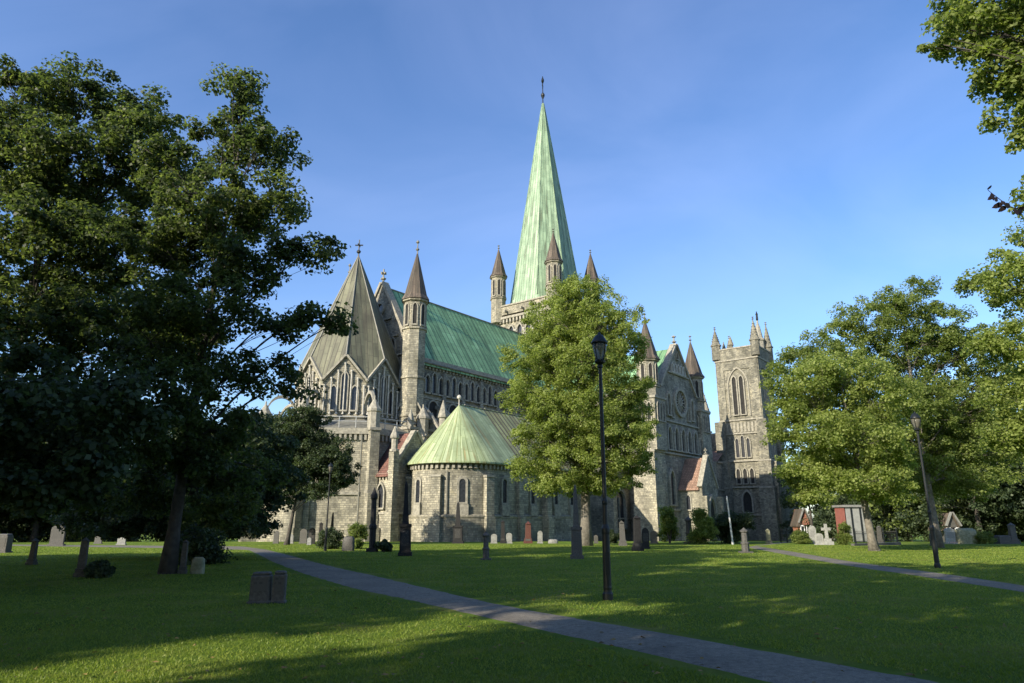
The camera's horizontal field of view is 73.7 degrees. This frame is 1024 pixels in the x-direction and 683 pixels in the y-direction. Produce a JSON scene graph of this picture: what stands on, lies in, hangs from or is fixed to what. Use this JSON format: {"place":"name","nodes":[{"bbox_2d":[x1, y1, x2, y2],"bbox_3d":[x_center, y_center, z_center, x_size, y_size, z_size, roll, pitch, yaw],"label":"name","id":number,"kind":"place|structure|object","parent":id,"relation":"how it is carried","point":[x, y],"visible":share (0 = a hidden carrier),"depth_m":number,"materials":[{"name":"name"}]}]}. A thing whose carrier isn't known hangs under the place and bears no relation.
{"place":"outdoors","nodes":[
{"label":"outdoors","id":0,"kind":"place"},
{"bbox_2d":[12,545,936,682],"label":"path","id":1,"kind":"structure","parent":0,"point":[772,667],"depth_m":9.47,"materials":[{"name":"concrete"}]},
{"bbox_2d":[0,531,1023,682],"bbox_3d":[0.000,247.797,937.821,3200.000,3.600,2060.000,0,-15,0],"label":"ground","id":2,"kind":"structure","parent":0,"point":[673,663],"depth_m":11.99,"materials":[{"name":"green plant"}]},
{"bbox_2d":[0,534,13,552],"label":"gravestone","id":3,"kind":"object","parent":2,"relation":"on","point":[6,541],"visible":0.74,"depth_m":41.45,"materials":[{"name":"grey stone"}]},
{"bbox_2d":[5,442,46,541],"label":"background tree","id":4,"kind":"object","parent":2,"relation":"on","point":[18,529],"visible":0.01,"depth_m":89.49,"materials":[{"name":"green plant"}]},
{"bbox_2d":[25,538,39,564],"bbox_3d":[-19.039,8.453,27.143,0.356,1.216,0.256,-3,-17,7],"label":"gravestone","id":5,"kind":"object","parent":2,"relation":"on","point":[32,559],"visible":0.88,"depth_m":27.10,"materials":[{"name":"grey stone"}]},
{"bbox_2d":[0,426,93,541],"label":"background tree","id":6,"kind":"object","parent":2,"relation":"on","point":[36,525],"visible":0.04,"depth_m":88.33,"materials":[{"name":"green plant"}]},
{"bbox_2d":[47,525,65,545],"bbox_3d":[-40.416,17.325,60.747,1.383,1.959,0.461,2,-13,-5],"label":"gravestone","id":7,"kind":"object","parent":2,"relation":"on","point":[57,537],"visible":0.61,"depth_m":60.62,"materials":[{"name":"grey stone"}]},
{"bbox_2d":[73,537,89,576],"bbox_3d":[-12.708,6.483,20.204,0.323,1.316,0.233,2,-16,-10],"label":"gravestone","id":8,"kind":"object","parent":2,"relation":"on","point":[82,557],"visible":0.71,"depth_m":20.17,"materials":[{"name":"grey stone"}]},
{"bbox_2d":[0,323,183,516],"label":"lime tree","id":9,"kind":"object","parent":2,"relation":"on","point":[96,461],"visible":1,"depth_m":17.12,"materials":[{"name":"green plant"}]},
{"bbox_2d":[93,536,102,543],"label":"gravestone","id":10,"kind":"object","parent":2,"relation":"on","point":[98,540],"visible":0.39,"depth_m":71.00,"materials":[{"name":"grey stone"}]},
{"bbox_2d":[83,559,116,577],"bbox_3d":[-11.936,6.600,19.772,0.881,0.570,0.897,0,-15,0],"label":"bush","id":11,"kind":"object","parent":2,"relation":"on","point":[101,568],"visible":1,"depth_m":19.54,"materials":[{"name":"green plant"}]},
{"bbox_2d":[0,509,226,541],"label":"hedge","id":12,"kind":"object","parent":2,"relation":"on","point":[44,535],"visible":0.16,"depth_m":89.21,"materials":[{"name":"green plant"}]},
{"bbox_2d":[0,50,232,518],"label":"maple tree","id":13,"kind":"object","parent":2,"relation":"on","point":[42,159],"visible":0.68,"depth_m":27.96,"materials":[{"name":"green plant"}]},
{"bbox_2d":[116,537,126,544],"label":"gravestone","id":14,"kind":"object","parent":2,"relation":"on","point":[120,541],"visible":0.38,"depth_m":64.62,"materials":[{"name":"grey stone"}]},
{"bbox_2d":[43,393,309,541],"bbox_3d":[-16.644,6.704,34.490,12.535,8.582,7.694,0,-15,0],"label":"yew tree","id":15,"kind":"object","parent":2,"relation":"on","point":[133,523],"visible":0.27,"depth_m":33.14,"materials":[{"name":"green plant"}]},
{"bbox_2d":[177,540,188,573],"bbox_3d":[-10.323,6.873,21.468,0.250,1.226,0.180,1,-15,-4],"label":"gravestone","id":16,"kind":"object","parent":2,"relation":"on","point":[182,568],"visible":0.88,"depth_m":21.43,"materials":[{"name":"grey stone"}]},
{"bbox_2d":[190,556,204,573],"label":"gravestone","id":17,"kind":"object","parent":2,"relation":"on","point":[198,565],"visible":0.89,"depth_m":21.32,"materials":[{"name":"stone"}]},
{"bbox_2d":[37,62,358,573],"bbox_3d":[-10.845,-1.823,23.573,8.061,19.221,10.923,11,-18,-35],"label":"maple tree","id":18,"kind":"object","parent":2,"relation":"on","point":[226,252],"visible":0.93,"depth_m":22.75,"materials":[{"name":"green plant"}]},
{"bbox_2d":[178,524,237,564],"bbox_3d":[-12.597,8.153,27.389,2.291,1.630,2.627,-9,-17,32],"label":"shrub","id":19,"kind":"object","parent":2,"relation":"on","point":[205,544],"visible":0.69,"depth_m":27.10,"materials":[{"name":"green plant"}]},
{"bbox_2d":[246,571,272,603],"bbox_3d":[-4.996,4.971,13.590,0.456,0.736,0.357,1,-16,-8],"label":"gravestone","id":20,"kind":"object","parent":2,"relation":"on","point":[261,584],"visible":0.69,"depth_m":13.47,"materials":[{"name":"grey stone"}]},
{"bbox_2d":[272,531,278,543],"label":"gravestone","id":21,"kind":"object","parent":2,"relation":"on","point":[276,538],"visible":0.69,"depth_m":71.06,"materials":[{"name":"grey stone"}]},
{"bbox_2d":[270,570,287,603],"bbox_3d":[-4.631,4.958,13.583,0.296,0.756,0.232,3,-13,-7],"label":"gravestone","id":22,"kind":"object","parent":2,"relation":"on","point":[279,587],"visible":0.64,"depth_m":13.51,"materials":[{"name":"grey stone"}]},
{"bbox_2d":[290,534,293,543],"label":"gravestone","id":23,"kind":"object","parent":2,"relation":"on","point":[292,539],"visible":0.41,"depth_m":71.05,"materials":[{"name":"grey stone"}]},
{"bbox_2d":[298,529,306,543],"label":"gravestone","id":24,"kind":"object","parent":2,"relation":"on","point":[303,536],"visible":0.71,"depth_m":71.10,"materials":[{"name":"grey stone"}]},
{"bbox_2d":[254,403,362,544],"bbox_3d":[-20.823,13.047,67.104,12.700,13.703,10.452,0,-15,0],"label":"tree","id":25,"kind":"object","parent":2,"relation":"on","point":[315,454],"visible":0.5,"depth_m":64.63,"materials":[{"name":"green plant"}]},
{"bbox_2d":[306,537,311,544],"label":"gravestone","id":26,"kind":"object","parent":2,"relation":"on","point":[309,540],"visible":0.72,"depth_m":63.72,"materials":[{"name":"grey stone"}]},
{"bbox_2d":[308,528,315,543],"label":"gravestone","id":27,"kind":"object","parent":2,"relation":"on","point":[311,532],"visible":0.61,"depth_m":68.83,"materials":[{"name":"stone"}]},
{"bbox_2d":[317,522,322,542],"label":"gravestone","id":28,"kind":"object","parent":2,"relation":"on","point":[321,526],"visible":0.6,"depth_m":71.34,"materials":[{"name":"stone"}]},
{"bbox_2d":[323,463,332,550],"bbox_3d":[-12.271,11.029,45.528,0.370,5.820,0.370,0,-15,0],"label":"street lamp","id":29,"kind":"object","parent":2,"relation":"on","point":[330,467],"visible":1,"depth_m":45.44,"materials":[{"name":"metal"}]},
{"bbox_2d":[314,526,343,548],"bbox_3d":[-13.226,14.297,49.695,2.152,1.667,2.002,13,-20,-42],"label":"bush","id":30,"kind":"object","parent":2,"relation":"on","point":[334,537],"visible":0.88,"depth_m":49.32,"materials":[{"name":"green plant"}]},
{"bbox_2d":[331,513,333,527],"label":"window","id":31,"kind":"structure","parent":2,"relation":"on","point":[332,522],"depth_m":71.45,"materials":[{"name":"glass"}]},
{"bbox_2d":[342,536,354,550],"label":"gravestone","id":32,"kind":"object","parent":2,"relation":"on","point":[348,543],"visible":0.89,"depth_m":44.70,"materials":[{"name":"grey stone"}]},
{"bbox_2d":[347,522,368,548],"bbox_3d":[-11.382,14.175,49.886,1.640,1.988,2.230,-6,-16,23],"label":"bush","id":33,"kind":"object","parent":2,"relation":"on","point":[357,531],"visible":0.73,"depth_m":49.87,"materials":[{"name":"green plant"}]},
{"bbox_2d":[366,487,377,551],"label":"stone pillar","id":34,"kind":"structure","parent":2,"relation":"on","point":[373,525],"depth_m":43.00,"materials":[{"name":"stone"}]},
{"bbox_2d":[373,538,392,551],"bbox_3d":[-8.086,12.774,42.749,1.195,0.885,1.415,0,-15,0],"label":"bush","id":35,"kind":"object","parent":2,"relation":"on","point":[384,545],"visible":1,"depth_m":42.57,"materials":[{"name":"green plant"}]},
{"bbox_2d":[398,481,411,555],"bbox_3d":[-5.686,9.553,36.545,0.720,4.074,0.720,0,-16,-6],"label":"obelisk","id":36,"kind":"object","parent":2,"relation":"on","point":[405,526],"visible":0.88,"depth_m":36.09,"materials":[{"name":"stone"}]},
{"bbox_2d":[452,502,463,543],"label":"obelisk","id":37,"kind":"object","parent":2,"relation":"on","point":[457,533],"visible":0.93,"depth_m":70.92,"materials":[{"name":"stone"}]},
{"bbox_2d":[481,531,490,559],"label":"stone pillar","id":38,"kind":"structure","parent":2,"relation":"on","point":[485,548],"depth_m":31.25,"materials":[{"name":"grey stone"}]},
{"bbox_2d":[491,534,496,542],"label":"gravestone","id":39,"kind":"object","parent":2,"relation":"on","point":[493,538],"visible":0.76,"depth_m":71.05,"materials":[{"name":"grey stone"}]},
{"bbox_2d":[500,520,505,542],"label":"gravestone","id":40,"kind":"object","parent":2,"relation":"on","point":[502,539],"visible":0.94,"depth_m":71.15,"materials":[{"name":"stone"}]},
{"bbox_2d":[506,533,512,542],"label":"gravestone","id":41,"kind":"object","parent":2,"relation":"on","point":[508,537],"visible":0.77,"depth_m":71.05,"materials":[{"name":"grey stone"}]},
{"bbox_2d":[0,556,1023,682],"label":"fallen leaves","id":42,"kind":"object","parent":2,"relation":"on","point":[656,672],"visible":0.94,"depth_m":9.31,"materials":[{"name":"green plant"}]},
{"bbox_2d":[238,76,797,541],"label":"cathedral","id":43,"kind":"structure","parent":2,"relation":"on","point":[412,380],"depth_m":105.05,"materials":[{"name":"grey stone"}]},
{"bbox_2d":[523,521,532,542],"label":"gravestone","id":44,"kind":"object","parent":2,"relation":"on","point":[527,538],"visible":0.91,"depth_m":71.05,"materials":[{"name":"red stone"}]},
{"bbox_2d":[537,531,542,542],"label":"gravestone","id":45,"kind":"object","parent":2,"relation":"on","point":[540,536],"visible":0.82,"depth_m":71.07,"materials":[{"name":"grey stone"}]},
{"bbox_2d":[548,539,557,542],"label":"gravestone","id":46,"kind":"object","parent":2,"relation":"on","point":[552,540],"visible":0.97,"depth_m":70.81,"materials":[{"name":"grey stone"}]},
{"bbox_2d":[570,485,583,558],"bbox_3d":[3.066,8.703,32.714,0.596,3.672,0.596,0,-15,0],"label":"obelisk","id":47,"kind":"object","parent":2,"relation":"on","point":[576,542],"visible":0.9,"depth_m":32.38,"materials":[{"name":"grey stone"}]},
{"bbox_2d":[494,272,660,545],"bbox_3d":[6.001,6.037,64.159,15.237,25.627,17.041,0,-15,0],"label":"lime tree","id":48,"kind":"object","parent":2,"relation":"on","point":[561,350],"visible":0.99,"depth_m":60.16,"materials":[{"name":"green plant"}]},
{"bbox_2d":[594,535,597,542],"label":"gravestone","id":49,"kind":"object","parent":2,"relation":"on","point":[595,538],"visible":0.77,"depth_m":71.03,"materials":[{"name":"grey stone"}]},
{"bbox_2d":[591,332,612,599],"bbox_3d":[1.975,2.600,14.762,0.370,5.820,0.370,0,-15,0],"label":"street lamp","id":50,"kind":"object","parent":2,"relation":"on","point":[599,342],"visible":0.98,"depth_m":14.60,"materials":[{"name":"metal"}]},
{"bbox_2d":[610,529,619,542],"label":"bush","id":51,"kind":"object","parent":2,"relation":"on","point":[614,537],"visible":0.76,"depth_m":70.80,"materials":[{"name":"green plant"}]},
{"bbox_2d":[618,520,626,545],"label":"gravestone","id":52,"kind":"object","parent":2,"relation":"on","point":[622,541],"visible":0.94,"depth_m":59.31,"materials":[{"name":"grey stone"}]},
{"bbox_2d":[631,515,643,550],"bbox_3d":[8.262,12.715,45.006,0.721,2.487,0.519,2,-14,-5],"label":"gravestone","id":53,"kind":"object","parent":2,"relation":"on","point":[637,544],"visible":0.88,"depth_m":44.87,"materials":[{"name":"stone"}]},
{"bbox_2d":[642,528,649,548],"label":"gravestone","id":54,"kind":"object","parent":2,"relation":"on","point":[645,536],"visible":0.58,"depth_m":49.68,"materials":[{"name":"stone"}]},
{"bbox_2d":[650,531,657,542],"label":"gravestone","id":55,"kind":"object","parent":2,"relation":"on","point":[653,537],"visible":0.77,"depth_m":71.07,"materials":[{"name":"grey stone"}]},
{"bbox_2d":[656,505,680,542],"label":"bush","id":56,"kind":"object","parent":2,"relation":"on","point":[668,526],"visible":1,"depth_m":71.32,"materials":[{"name":"green plant"}]},
{"bbox_2d":[683,516,694,543],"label":"stone pillar","id":57,"kind":"structure","parent":2,"relation":"on","point":[688,524],"depth_m":71.24,"materials":[{"name":"grey stone"}]},
{"bbox_2d":[685,507,719,543],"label":"bush","id":58,"kind":"object","parent":2,"relation":"on","point":[705,530],"visible":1,"depth_m":68.72,"materials":[{"name":"green plant"}]},
{"bbox_2d":[726,496,733,543],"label":"flagpole","id":59,"kind":"object","parent":2,"relation":"on","point":[729,521],"visible":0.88,"depth_m":66.65,"materials":[{"name":"metal"}]},
{"bbox_2d":[712,509,756,543],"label":"bush","id":60,"kind":"object","parent":2,"relation":"on","point":[739,521],"visible":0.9,"depth_m":70.70,"materials":[{"name":"green plant"}]},
{"bbox_2d":[738,528,753,552],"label":"stone pillar","id":61,"kind":"structure","parent":2,"relation":"on","point":[744,543],"depth_m":40.92,"materials":[{"name":"grey stone"}]},
{"bbox_2d":[765,529,772,543],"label":"gravestone","id":62,"kind":"object","parent":2,"relation":"on","point":[768,539],"visible":0.91,"depth_m":71.08,"materials":[{"name":"stone"}]},
{"bbox_2d":[779,527,798,542],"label":"iron fence","id":63,"kind":"object","parent":2,"relation":"on","point":[784,533],"visible":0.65,"depth_m":77.09,"materials":[{"name":"black metal"}]},
{"bbox_2d":[790,508,809,534],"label":"brick house","id":64,"kind":"structure","parent":2,"relation":"on","point":[798,516],"depth_m":121.16,"materials":[{"name":"brown brick"}]},
{"bbox_2d":[800,525,806,532],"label":"window","id":65,"kind":"structure","parent":64,"relation":"in","point":[801,526],"depth_m":120.51,"materials":[{"name":"white glass"}]},
{"bbox_2d":[789,529,812,543],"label":"bush","id":66,"kind":"object","parent":2,"relation":"on","point":[799,536],"visible":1,"depth_m":68.50,"materials":[{"name":"green plant"}]},
{"bbox_2d":[769,450,840,525],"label":"tree","id":67,"kind":"object","parent":2,"relation":"on","point":[807,497],"visible":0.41,"depth_m":75.56,"materials":[{"name":"green plant"}]},
{"bbox_2d":[773,445,848,540],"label":"background tree","id":68,"kind":"object","parent":2,"relation":"on","point":[790,505],"visible":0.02,"depth_m":145.05,"materials":[{"name":"green plant"}]},
{"bbox_2d":[808,526,815,543],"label":"gravestone","id":69,"kind":"object","parent":2,"relation":"on","point":[812,531],"visible":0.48,"depth_m":71.17,"materials":[{"name":"white stone"}]},
{"bbox_2d":[814,533,823,544],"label":"gravestone","id":70,"kind":"object","parent":2,"relation":"on","point":[819,540],"visible":0.68,"depth_m":64.20,"materials":[{"name":"white stone"}]},
{"bbox_2d":[821,524,833,544],"bbox_3d":[29.681,18.272,64.418,0.940,2.067,0.658,-1,-16,0],"label":"cross gravestone","id":71,"kind":"object","parent":2,"relation":"on","point":[827,539],"visible":0.86,"depth_m":64.27,"materials":[{"name":"white stone"}]},
{"bbox_2d":[758,345,927,550],"bbox_3d":[22.860,7.470,47.900,11.841,14.228,11.554,0,-15,0],"label":"maple tree","id":72,"kind":"object","parent":2,"relation":"on","point":[834,433],"visible":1,"depth_m":45.96,"materials":[{"name":"green plant"}]},
{"bbox_2d":[835,521,853,544],"bbox_3d":[31.403,18.119,64.605,1.620,2.274,1.726,-2,-15,9],"label":"bush","id":73,"kind":"object","parent":2,"relation":"on","point":[845,536],"visible":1,"depth_m":64.33,"materials":[{"name":"green plant"}]},
{"bbox_2d":[832,505,868,541],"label":"building","id":74,"kind":"structure","parent":2,"relation":"on","point":[852,515],"depth_m":94.97,"materials":[{"name":"paint"}]},
{"bbox_2d":[813,450,920,537],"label":"background tree","id":75,"kind":"object","parent":2,"relation":"on","point":[847,501],"visible":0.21,"depth_m":105.37,"materials":[{"name":"green plant"}]},
{"bbox_2d":[853,527,897,543],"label":"iron fence","id":76,"kind":"object","parent":2,"relation":"on","point":[883,533],"visible":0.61,"depth_m":73.80,"materials":[{"name":"black metal"}]},
{"bbox_2d":[851,542,900,545],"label":"grave kerb","id":77,"kind":"structure","parent":2,"relation":"on","point":[883,543],"depth_m":62.65,"materials":[{"name":"grey stone"}]},
{"bbox_2d":[876,526,882,542],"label":"gravestone","id":78,"kind":"object","parent":2,"relation":"on","point":[879,536],"visible":0.79,"depth_m":71.10,"materials":[{"name":"grey stone"}]},
{"bbox_2d":[766,275,1022,547],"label":"maple tree","id":79,"kind":"object","parent":2,"relation":"on","point":[950,446],"visible":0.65,"depth_m":56.53,"materials":[{"name":"green plant"}]},
{"bbox_2d":[802,501,1023,541],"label":"hedge","id":80,"kind":"object","parent":2,"relation":"on","point":[818,526],"visible":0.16,"depth_m":104.15,"materials":[{"name":"green plant"}]},
{"bbox_2d":[910,412,940,567],"bbox_3d":[15.482,5.513,25.531,0.370,5.820,0.370,0,-15,0],"label":"street lamp","id":81,"kind":"object","parent":2,"relation":"on","point":[915,418],"visible":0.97,"depth_m":25.43,"materials":[{"name":"metal"}]},
{"bbox_2d":[851,451,1023,540],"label":"background tree","id":82,"kind":"object","parent":2,"relation":"on","point":[947,510],"visible":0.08,"depth_m":100.07,"materials":[{"name":"green plant"}]},
{"bbox_2d":[928,512,961,541],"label":"shed","id":83,"kind":"structure","parent":2,"relation":"on","point":[950,520],"depth_m":88.88,"materials":[{"name":"grey wood"}]},
{"bbox_2d":[944,528,957,543],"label":"gravestone","id":84,"kind":"object","parent":2,"relation":"on","point":[949,535],"visible":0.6,"depth_m":71.08,"materials":[{"name":"white stone"}]},
{"bbox_2d":[885,406,1023,536],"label":"background tree","id":85,"kind":"object","parent":2,"relation":"on","point":[975,517],"visible":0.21,"depth_m":90.53,"materials":[{"name":"green plant"}]},
{"bbox_2d":[954,528,978,543],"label":"gravestone","id":86,"kind":"object","parent":2,"relation":"on","point":[965,535],"visible":0.85,"depth_m":70.68,"materials":[{"name":"stone"}]},
{"bbox_2d":[915,0,1023,220],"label":"ash tree","id":87,"kind":"object","parent":2,"relation":"on","point":[972,26],"visible":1,"depth_m":16.05,"materials":[{"name":"green plant"}]},
{"bbox_2d":[973,531,997,543],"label":"bush","id":88,"kind":"object","parent":2,"relation":"on","point":[983,537],"visible":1,"depth_m":70.22,"materials":[{"name":"green plant"}]},
{"bbox_2d":[951,216,1023,484],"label":"maple tree","id":89,"kind":"object","parent":2,"relation":"on","point":[996,284],"visible":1,"depth_m":31.15,"materials":[{"name":"green plant"}]},
{"bbox_2d":[966,453,1023,534],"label":"background tree","id":90,"kind":"object","parent":2,"relation":"on","point":[1015,515],"visible":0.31,"depth_m":88.50,"materials":[{"name":"green plant"}]},
{"bbox_2d":[993,535,1013,543],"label":"gravestone","id":91,"kind":"object","parent":2,"relation":"on","point":[1003,539],"visible":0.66,"depth_m":70.68,"materials":[{"name":"grey stone"}]},
{"bbox_2d":[1007,523,1020,543],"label":"gravestone","id":92,"kind":"object","parent":2,"relation":"on","point":[1012,533],"visible":0.87,"depth_m":71.10,"materials":[{"name":"grey stone"}]},
{"bbox_2d":[0,0,1023,518],"label":"sky","id":93,"kind":"structure","parent":0,"point":[721,163],"materials":[{"name":"blue"}]},
{"bbox_2d":[749,541,1023,591],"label":"path","id":94,"kind":"structure","parent":0,"point":[982,582],"depth_m":22.25,"materials":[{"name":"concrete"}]}
]}

